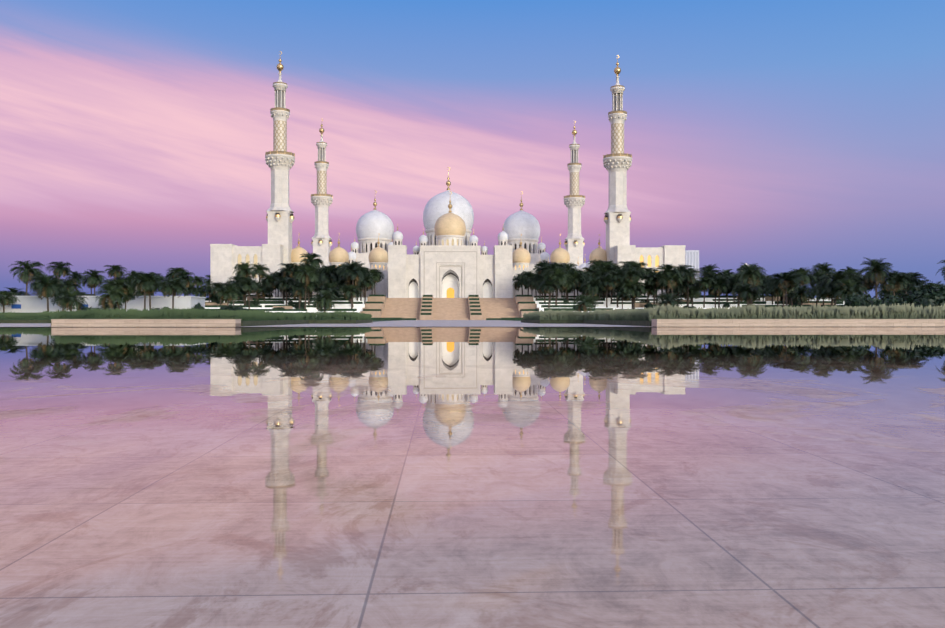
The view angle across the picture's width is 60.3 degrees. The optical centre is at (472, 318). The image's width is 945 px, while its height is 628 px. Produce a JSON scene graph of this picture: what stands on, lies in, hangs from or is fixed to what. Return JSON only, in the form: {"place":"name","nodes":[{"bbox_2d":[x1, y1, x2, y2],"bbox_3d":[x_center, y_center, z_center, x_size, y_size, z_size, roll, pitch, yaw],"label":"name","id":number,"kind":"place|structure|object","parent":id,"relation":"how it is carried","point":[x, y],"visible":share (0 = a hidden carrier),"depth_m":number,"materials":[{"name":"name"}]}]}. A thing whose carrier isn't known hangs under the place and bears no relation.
{"place":"outdoors","nodes":[
{"label":"outdoors","id":0,"kind":"place"},
{"bbox_2d":[97,300,123,309],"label":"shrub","id":1,"kind":"object","parent":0,"point":[115,305],"visible":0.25,"depth_m":220.93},
{"bbox_2d":[369,268,384,294],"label":"palm","id":2,"kind":"object","parent":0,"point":[373,271],"visible":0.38,"depth_m":323.10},
{"bbox_2d":[0,327,944,627],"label":"reflecting pool","id":3,"kind":"structure","parent":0,"point":[472,477],"depth_m":3.79,"materials":[{"name":"liquid"}]},
{"bbox_2d":[0,313,944,326],"bbox_3d":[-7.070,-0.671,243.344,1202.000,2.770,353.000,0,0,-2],"label":"walkway","id":4,"kind":"structure","parent":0,"point":[414,322],"depth_m":90.19,"materials":[{"name":"stone"}]},
{"bbox_2d":[0,290,19,312],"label":"palm","id":5,"kind":"object","parent":4,"relation":"on","point":[5,294],"visible":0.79,"depth_m":221.74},
{"bbox_2d":[8,260,45,295],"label":"palm","id":6,"kind":"object","parent":4,"relation":"on","point":[26,273],"visible":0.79,"depth_m":233.49,"materials":[{"name":"plant"}]},
{"bbox_2d":[29,273,66,311],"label":"palm","id":7,"kind":"object","parent":4,"relation":"on","point":[46,286],"visible":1,"depth_m":212.26,"materials":[{"name":"plant"}]},
{"bbox_2d":[48,289,79,310],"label":"palm","id":8,"kind":"object","parent":4,"relation":"on","point":[62,292],"visible":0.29,"depth_m":219.32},
{"bbox_2d":[55,290,88,310],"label":"bush","id":9,"kind":"object","parent":4,"relation":"on","point":[70,299],"visible":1,"depth_m":127.37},
{"bbox_2d":[0,296,205,312],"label":"perimeter wall","id":10,"kind":"structure","parent":4,"relation":"on","point":[30,304],"depth_m":228.51,"materials":[{"name":"white"}]},
{"bbox_2d":[94,284,127,308],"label":"palm","id":11,"kind":"object","parent":4,"relation":"on","point":[112,296],"visible":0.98,"depth_m":211.35,"materials":[{"name":"plant"}]},
{"bbox_2d":[102,279,136,308],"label":"palm","id":12,"kind":"object","parent":4,"relation":"on","point":[126,287],"visible":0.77,"depth_m":214.81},
{"bbox_2d":[120,284,139,309],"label":"palm","id":13,"kind":"object","parent":4,"relation":"on","point":[130,297],"visible":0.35,"depth_m":218.68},
{"bbox_2d":[129,273,160,309],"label":"palm","id":14,"kind":"object","parent":4,"relation":"on","point":[143,285],"visible":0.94,"depth_m":213.88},
{"bbox_2d":[132,271,164,309],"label":"palm","id":15,"kind":"object","parent":4,"relation":"on","point":[158,279],"visible":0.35,"depth_m":217.38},
{"bbox_2d":[153,278,188,308],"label":"palm","id":16,"kind":"object","parent":4,"relation":"on","point":[171,288],"visible":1,"depth_m":210.94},
{"bbox_2d":[0,307,372,325],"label":"grass","id":17,"kind":"structure","parent":4,"relation":"on","point":[255,318],"depth_m":75.95,"materials":[{"name":"green plant"}]},
{"bbox_2d":[213,285,242,306],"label":"palm","id":18,"kind":"object","parent":4,"relation":"on","point":[224,293],"visible":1,"depth_m":223.24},
{"bbox_2d":[226,303,247,310],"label":"shrub","id":19,"kind":"object","parent":4,"relation":"on","point":[231,307],"visible":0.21,"depth_m":139.39,"materials":[{"name":"green plant"}]},
{"bbox_2d":[308,290,340,311],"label":"young palm","id":20,"kind":"object","parent":4,"relation":"on","point":[322,301],"visible":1,"depth_m":126.75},
{"bbox_2d":[362,295,539,319],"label":"mosque podium stairs","id":21,"kind":"structure","parent":4,"relation":"on","point":[431,307],"depth_m":295.85,"materials":[{"name":"stone"}]},
{"bbox_2d":[265,51,294,295],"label":"minaret","id":22,"kind":"object","parent":21,"relation":"on","point":[279,159],"visible":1,"depth_m":346.12,"materials":[{"name":"white stone"}]},
{"bbox_2d":[311,119,332,265],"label":"minaret","id":23,"kind":"object","parent":21,"relation":"on","point":[321,202],"visible":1,"depth_m":464.14,"materials":[{"name":"white stone"}]},
{"bbox_2d":[210,244,685,297],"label":"mosque wings","id":24,"kind":"object","parent":21,"relation":"on","point":[225,259],"visible":0.5,"depth_m":338.97},
{"bbox_2d":[290,233,606,297],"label":"mosque arcade","id":25,"kind":"object","parent":21,"relation":"on","point":[378,257],"visible":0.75,"depth_m":353.42,"materials":[{"name":"white stone"}]},
{"bbox_2d":[351,167,545,269],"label":"domes","id":26,"kind":"structure","parent":21,"relation":"on","point":[370,225],"depth_m":505.85,"materials":[{"name":"stone"}]},
{"bbox_2d":[388,191,512,297],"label":"mosque entrance building","id":27,"kind":"structure","parent":21,"relation":"on","point":[449,265],"depth_m":320.09,"materials":[{"name":"white stone"}]},
{"bbox_2d":[312,245,601,270],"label":"domes","id":28,"kind":"structure","parent":21,"relation":"on","point":[545,255],"depth_m":487.50,"materials":[{"name":"stone"}]},
{"bbox_2d":[512,274,526,294],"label":"palm","id":29,"kind":"object","parent":21,"relation":"on","point":[516,283],"visible":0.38,"depth_m":340.01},
{"bbox_2d":[517,271,535,294],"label":"palm","id":30,"kind":"object","parent":21,"relation":"on","point":[525,274],"visible":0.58,"depth_m":326.17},
{"bbox_2d":[564,121,584,266],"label":"minaret","id":31,"kind":"object","parent":21,"relation":"on","point":[574,203],"visible":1,"depth_m":468.93,"materials":[{"name":"white stone"}]},
{"bbox_2d":[603,55,631,295],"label":"minaret","id":32,"kind":"object","parent":21,"relation":"on","point":[617,163],"visible":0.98,"depth_m":351.04,"materials":[{"name":"white stone"}]},
{"bbox_2d":[89,294,844,313],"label":"terrace walls","id":33,"kind":"structure","parent":4,"relation":"on","point":[268,304],"depth_m":295.29,"materials":[{"name":"white"}]},
{"bbox_2d":[4,287,28,295],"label":"palm","id":34,"kind":"object","parent":33,"relation":"on","point":[14,290],"visible":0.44,"depth_m":272.49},
{"bbox_2d":[46,261,72,278],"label":"palm","id":35,"kind":"object","parent":33,"relation":"on","point":[59,270],"visible":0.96,"depth_m":296.21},
{"bbox_2d":[56,279,82,290],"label":"palm","id":36,"kind":"object","parent":33,"relation":"on","point":[69,284],"visible":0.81,"depth_m":277.32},
{"bbox_2d":[64,271,85,288],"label":"palm","id":37,"kind":"object","parent":33,"relation":"on","point":[76,275],"visible":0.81,"depth_m":306.59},
{"bbox_2d":[82,269,105,295],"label":"palm","id":38,"kind":"object","parent":33,"relation":"on","point":[94,278],"visible":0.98,"depth_m":277.95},
{"bbox_2d":[102,265,127,279],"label":"palm","id":39,"kind":"object","parent":33,"relation":"on","point":[115,271],"visible":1,"depth_m":304.92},
{"bbox_2d":[173,270,195,295],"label":"palm","id":40,"kind":"object","parent":33,"relation":"on","point":[182,274],"visible":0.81,"depth_m":294.62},
{"bbox_2d":[191,276,207,286],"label":"palm","id":41,"kind":"object","parent":33,"relation":"on","point":[199,281],"visible":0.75,"depth_m":302.48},
{"bbox_2d":[191,286,208,296],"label":"palm","id":42,"kind":"object","parent":33,"relation":"on","point":[198,291],"visible":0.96,"depth_m":282.95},
{"bbox_2d":[206,282,226,304],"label":"palm","id":43,"kind":"object","parent":33,"relation":"on","point":[214,286],"visible":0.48,"depth_m":281.86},
{"bbox_2d":[221,282,243,304],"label":"palm","id":44,"kind":"object","parent":33,"relation":"on","point":[232,284],"visible":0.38,"depth_m":280.83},
{"bbox_2d":[234,262,257,277],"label":"palm","id":45,"kind":"object","parent":33,"relation":"on","point":[242,270],"visible":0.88,"depth_m":298.50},
{"bbox_2d":[239,279,259,308],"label":"palm","id":46,"kind":"object","parent":33,"relation":"on","point":[248,285],"visible":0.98,"depth_m":280.32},
{"bbox_2d":[251,281,267,300],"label":"palm","id":47,"kind":"object","parent":33,"relation":"on","point":[259,289],"visible":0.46,"depth_m":292.48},
{"bbox_2d":[251,263,270,280],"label":"palm","id":48,"kind":"object","parent":33,"relation":"on","point":[259,267],"visible":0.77,"depth_m":308.33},
{"bbox_2d":[254,286,275,300],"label":"palm","id":49,"kind":"object","parent":33,"relation":"on","point":[264,292],"visible":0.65,"depth_m":297.05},
{"bbox_2d":[259,273,277,297],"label":"palm","id":50,"kind":"object","parent":33,"relation":"on","point":[268,276],"visible":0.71,"depth_m":300.27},
{"bbox_2d":[273,278,296,304],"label":"palm","id":51,"kind":"object","parent":33,"relation":"on","point":[284,284],"visible":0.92,"depth_m":282.93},
{"bbox_2d":[276,263,299,297],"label":"palm","id":52,"kind":"object","parent":33,"relation":"on","point":[287,270],"visible":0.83,"depth_m":304.44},
{"bbox_2d":[286,281,308,308],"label":"palm","id":53,"kind":"object","parent":33,"relation":"on","point":[298,290],"visible":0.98,"depth_m":276.87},
{"bbox_2d":[293,265,320,308],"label":"palm","id":54,"kind":"object","parent":33,"relation":"on","point":[307,272],"visible":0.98,"depth_m":277.44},
{"bbox_2d":[293,276,321,304],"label":"palm","id":55,"kind":"object","parent":33,"relation":"on","point":[312,286],"visible":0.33,"depth_m":284.88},
{"bbox_2d":[299,252,323,297],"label":"palm","id":56,"kind":"object","parent":33,"relation":"on","point":[310,260],"visible":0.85,"depth_m":304.47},
{"bbox_2d":[317,267,339,284],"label":"palm","id":57,"kind":"object","parent":33,"relation":"on","point":[324,277],"visible":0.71,"depth_m":293.60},
{"bbox_2d":[318,282,342,301],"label":"palm","id":58,"kind":"object","parent":33,"relation":"on","point":[329,287],"visible":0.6,"depth_m":281.16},
{"bbox_2d":[337,284,364,308],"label":"palm","id":59,"kind":"object","parent":33,"relation":"on","point":[349,291],"visible":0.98,"depth_m":277.78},
{"bbox_2d":[339,275,365,285],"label":"palm","id":60,"kind":"object","parent":33,"relation":"on","point":[356,284],"visible":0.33,"depth_m":289.67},
{"bbox_2d":[339,261,366,306],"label":"palm","id":61,"kind":"object","parent":33,"relation":"on","point":[352,273],"visible":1,"depth_m":283.72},
{"bbox_2d":[360,276,375,303],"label":"palm","id":62,"kind":"object","parent":33,"relation":"on","point":[370,283],"visible":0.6,"depth_m":298.31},
{"bbox_2d":[524,277,541,300],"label":"palm","id":63,"kind":"object","parent":33,"relation":"on","point":[532,286],"visible":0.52,"depth_m":305.38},
{"bbox_2d":[533,263,550,297],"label":"palm","id":64,"kind":"object","parent":33,"relation":"on","point":[539,272],"visible":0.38,"depth_m":307.00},
{"bbox_2d":[538,278,560,307],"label":"palm","id":65,"kind":"object","parent":33,"relation":"on","point":[547,284],"visible":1,"depth_m":284.84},
{"bbox_2d":[539,262,565,278],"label":"palm","id":66,"kind":"object","parent":33,"relation":"on","point":[552,265],"visible":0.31,"depth_m":302.12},
{"bbox_2d":[542,267,572,304],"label":"palm","id":67,"kind":"object","parent":33,"relation":"on","point":[559,274],"visible":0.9,"depth_m":287.42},
{"bbox_2d":[558,275,578,298],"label":"palm","id":68,"kind":"object","parent":33,"relation":"on","point":[568,285],"visible":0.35,"depth_m":294.24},
{"bbox_2d":[562,262,577,271],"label":"palm","id":69,"kind":"object","parent":33,"relation":"on","point":[570,266],"visible":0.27,"depth_m":311.78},
{"bbox_2d":[566,270,584,298],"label":"palm","id":70,"kind":"object","parent":33,"relation":"on","point":[576,276],"visible":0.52,"depth_m":298.23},
{"bbox_2d":[581,267,599,277],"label":"palm","id":71,"kind":"object","parent":33,"relation":"on","point":[588,271],"visible":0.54,"depth_m":311.58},
{"bbox_2d":[579,277,606,304],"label":"palm","id":72,"kind":"object","parent":33,"relation":"on","point":[592,288],"visible":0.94,"depth_m":288.54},
{"bbox_2d":[590,268,611,297],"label":"palm","id":73,"kind":"object","parent":33,"relation":"on","point":[598,274],"visible":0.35,"depth_m":307.43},
{"bbox_2d":[597,275,618,307],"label":"palm","id":74,"kind":"object","parent":33,"relation":"on","point":[607,280],"visible":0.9,"depth_m":288.00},
{"bbox_2d":[595,260,620,297],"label":"palm","id":75,"kind":"object","parent":33,"relation":"on","point":[608,265],"visible":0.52,"depth_m":308.41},
{"bbox_2d":[603,267,628,307],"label":"palm","id":76,"kind":"object","parent":33,"relation":"on","point":[616,273],"visible":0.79,"depth_m":289.02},
{"bbox_2d":[610,288,631,308],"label":"palm","id":77,"kind":"object","parent":33,"relation":"on","point":[620,293],"visible":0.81,"depth_m":285.83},
{"bbox_2d":[618,279,645,308],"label":"palm","id":78,"kind":"object","parent":33,"relation":"on","point":[630,284],"visible":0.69,"depth_m":285.21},
{"bbox_2d":[620,267,643,307],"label":"palm","id":79,"kind":"object","parent":33,"relation":"on","point":[632,274],"visible":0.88,"depth_m":288.14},
{"bbox_2d":[623,285,644,308],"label":"palm","id":80,"kind":"object","parent":33,"relation":"on","point":[638,294],"visible":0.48,"depth_m":284.68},
{"bbox_2d":[627,261,648,298],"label":"palm","id":81,"kind":"object","parent":33,"relation":"on","point":[644,269],"visible":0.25,"depth_m":298.36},
{"bbox_2d":[640,273,662,304],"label":"palm","id":82,"kind":"object","parent":33,"relation":"on","point":[654,281],"visible":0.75,"depth_m":288.12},
{"bbox_2d":[641,282,662,302],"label":"palm","id":83,"kind":"object","parent":33,"relation":"on","point":[649,290],"visible":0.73,"depth_m":290.27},
{"bbox_2d":[655,264,680,292],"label":"palm","id":84,"kind":"object","parent":33,"relation":"on","point":[667,270],"visible":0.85,"depth_m":283.66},
{"bbox_2d":[659,273,684,292],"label":"palm","id":85,"kind":"object","parent":33,"relation":"on","point":[672,282],"visible":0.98,"depth_m":281.03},
{"bbox_2d":[665,277,690,306],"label":"palm","id":86,"kind":"object","parent":33,"relation":"on","point":[680,289],"visible":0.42,"depth_m":290.08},
{"bbox_2d":[678,268,702,305],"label":"palm","id":87,"kind":"object","parent":33,"relation":"on","point":[688,273],"visible":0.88,"depth_m":290.93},
{"bbox_2d":[677,285,706,304],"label":"palm","id":88,"kind":"object","parent":33,"relation":"on","point":[693,292],"visible":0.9,"depth_m":292.79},
{"bbox_2d":[694,276,715,307],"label":"palm","id":89,"kind":"object","parent":33,"relation":"on","point":[705,283],"visible":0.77,"depth_m":292.17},
{"bbox_2d":[699,265,719,294],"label":"palm","id":90,"kind":"object","parent":33,"relation":"on","point":[708,268],"visible":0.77,"depth_m":324.03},
{"bbox_2d":[705,282,726,307],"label":"palm","id":91,"kind":"object","parent":33,"relation":"on","point":[712,292],"visible":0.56,"depth_m":291.83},
{"bbox_2d":[707,276,732,306],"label":"palm","id":92,"kind":"object","parent":33,"relation":"on","point":[719,279],"visible":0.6,"depth_m":292.15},
{"bbox_2d":[714,269,735,277],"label":"palm","id":93,"kind":"object","parent":33,"relation":"on","point":[725,273],"visible":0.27,"depth_m":313.49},
{"bbox_2d":[727,276,744,305],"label":"palm","id":94,"kind":"object","parent":33,"relation":"on","point":[735,282],"visible":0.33,"depth_m":290.70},
{"bbox_2d":[787,267,814,304],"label":"palm","id":95,"kind":"object","parent":33,"relation":"on","point":[800,271],"visible":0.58,"depth_m":289.46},
{"bbox_2d":[808,286,825,306],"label":"palm","id":96,"kind":"object","parent":33,"relation":"on","point":[814,295],"visible":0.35,"depth_m":283.08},
{"bbox_2d":[806,271,828,300],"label":"palm","id":97,"kind":"object","parent":33,"relation":"on","point":[817,276],"visible":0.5,"depth_m":302.07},
{"bbox_2d":[810,262,835,277],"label":"palm","id":98,"kind":"object","parent":33,"relation":"on","point":[822,268],"visible":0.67,"depth_m":314.75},
{"bbox_2d":[51,319,944,326],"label":"low plaza walls","id":99,"kind":"structure","parent":4,"relation":"on","point":[655,322],"depth_m":68.24,"materials":[{"name":"stone"}]},
{"bbox_2d":[572,295,598,311],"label":"bush","id":100,"kind":"object","parent":4,"relation":"on","point":[586,302],"visible":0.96,"depth_m":150.25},
{"bbox_2d":[654,292,683,307],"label":"bush","id":101,"kind":"object","parent":4,"relation":"on","point":[667,298],"visible":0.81,"depth_m":137.62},
{"bbox_2d":[521,302,944,325],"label":"grass","id":102,"kind":"structure","parent":4,"relation":"on","point":[638,317],"depth_m":71.48,"materials":[{"name":"green plant"}]},
{"bbox_2d":[731,283,763,304],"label":"palm","id":103,"kind":"object","parent":4,"relation":"on","point":[744,291],"visible":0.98,"depth_m":248.62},
{"bbox_2d":[735,263,766,304],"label":"palm","id":104,"kind":"object","parent":4,"relation":"on","point":[751,273],"visible":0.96,"depth_m":263.67,"materials":[{"name":"plant"}]},
{"bbox_2d":[763,284,788,306],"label":"palm","id":105,"kind":"object","parent":4,"relation":"on","point":[774,294],"visible":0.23,"depth_m":251.73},
{"bbox_2d":[766,272,801,306],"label":"palm","id":106,"kind":"object","parent":4,"relation":"on","point":[779,291],"visible":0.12,"depth_m":241.12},
{"bbox_2d":[765,272,804,306],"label":"palm","id":107,"kind":"object","parent":4,"relation":"on","point":[785,280],"visible":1,"depth_m":233.41,"materials":[{"name":"plant"}]},
{"bbox_2d":[788,285,815,304],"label":"palm","id":108,"kind":"object","parent":4,"relation":"on","point":[802,293],"visible":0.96,"depth_m":246.94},
{"bbox_2d":[812,281,846,305],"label":"palm","id":109,"kind":"object","parent":4,"relation":"on","point":[821,292],"visible":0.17,"depth_m":220.03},
{"bbox_2d":[816,270,857,305],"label":"palm","id":110,"kind":"object","parent":4,"relation":"on","point":[838,276],"visible":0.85,"depth_m":216.47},
{"bbox_2d":[832,279,868,301],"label":"palm","id":111,"kind":"object","parent":4,"relation":"on","point":[850,288],"visible":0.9,"depth_m":209.94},
{"bbox_2d":[841,292,883,307],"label":"shrub","id":112,"kind":"object","parent":4,"relation":"on","point":[854,300],"visible":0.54,"depth_m":160.12,"materials":[{"name":"green plant"}]},
{"bbox_2d":[852,275,878,294],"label":"palm","id":113,"kind":"object","parent":4,"relation":"on","point":[866,285],"visible":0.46,"depth_m":235.57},
{"bbox_2d":[857,257,891,297],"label":"palm","id":114,"kind":"object","parent":4,"relation":"on","point":[875,270],"visible":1,"depth_m":227.99,"materials":[{"name":"plant"}]},
{"bbox_2d":[877,287,906,300],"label":"palm","id":115,"kind":"object","parent":4,"relation":"on","point":[888,293],"visible":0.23,"depth_m":242.43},
{"bbox_2d":[873,270,912,295],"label":"palm","id":116,"kind":"object","parent":4,"relation":"on","point":[895,283],"visible":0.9,"depth_m":226.51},
{"bbox_2d":[879,295,910,305],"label":"shrub","id":117,"kind":"object","parent":4,"relation":"on","point":[889,299],"visible":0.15,"depth_m":166.20,"materials":[{"name":"green plant"}]},
{"bbox_2d":[901,272,927,291],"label":"palm","id":118,"kind":"object","parent":4,"relation":"on","point":[914,279],"visible":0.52,"depth_m":244.11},
{"bbox_2d":[899,284,944,308],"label":"shrub","id":119,"kind":"object","parent":4,"relation":"on","point":[920,296],"visible":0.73,"depth_m":178.75,"materials":[{"name":"green plant"}]},
{"bbox_2d":[0,0,944,298],"label":"sky","id":120,"kind":"structure","parent":0,"point":[779,136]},
{"bbox_2d":[685,250,698,279],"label":"tower block","id":121,"kind":"structure","parent":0,"point":[692,257],"depth_m":901.52,"materials":[{"name":"grey"}]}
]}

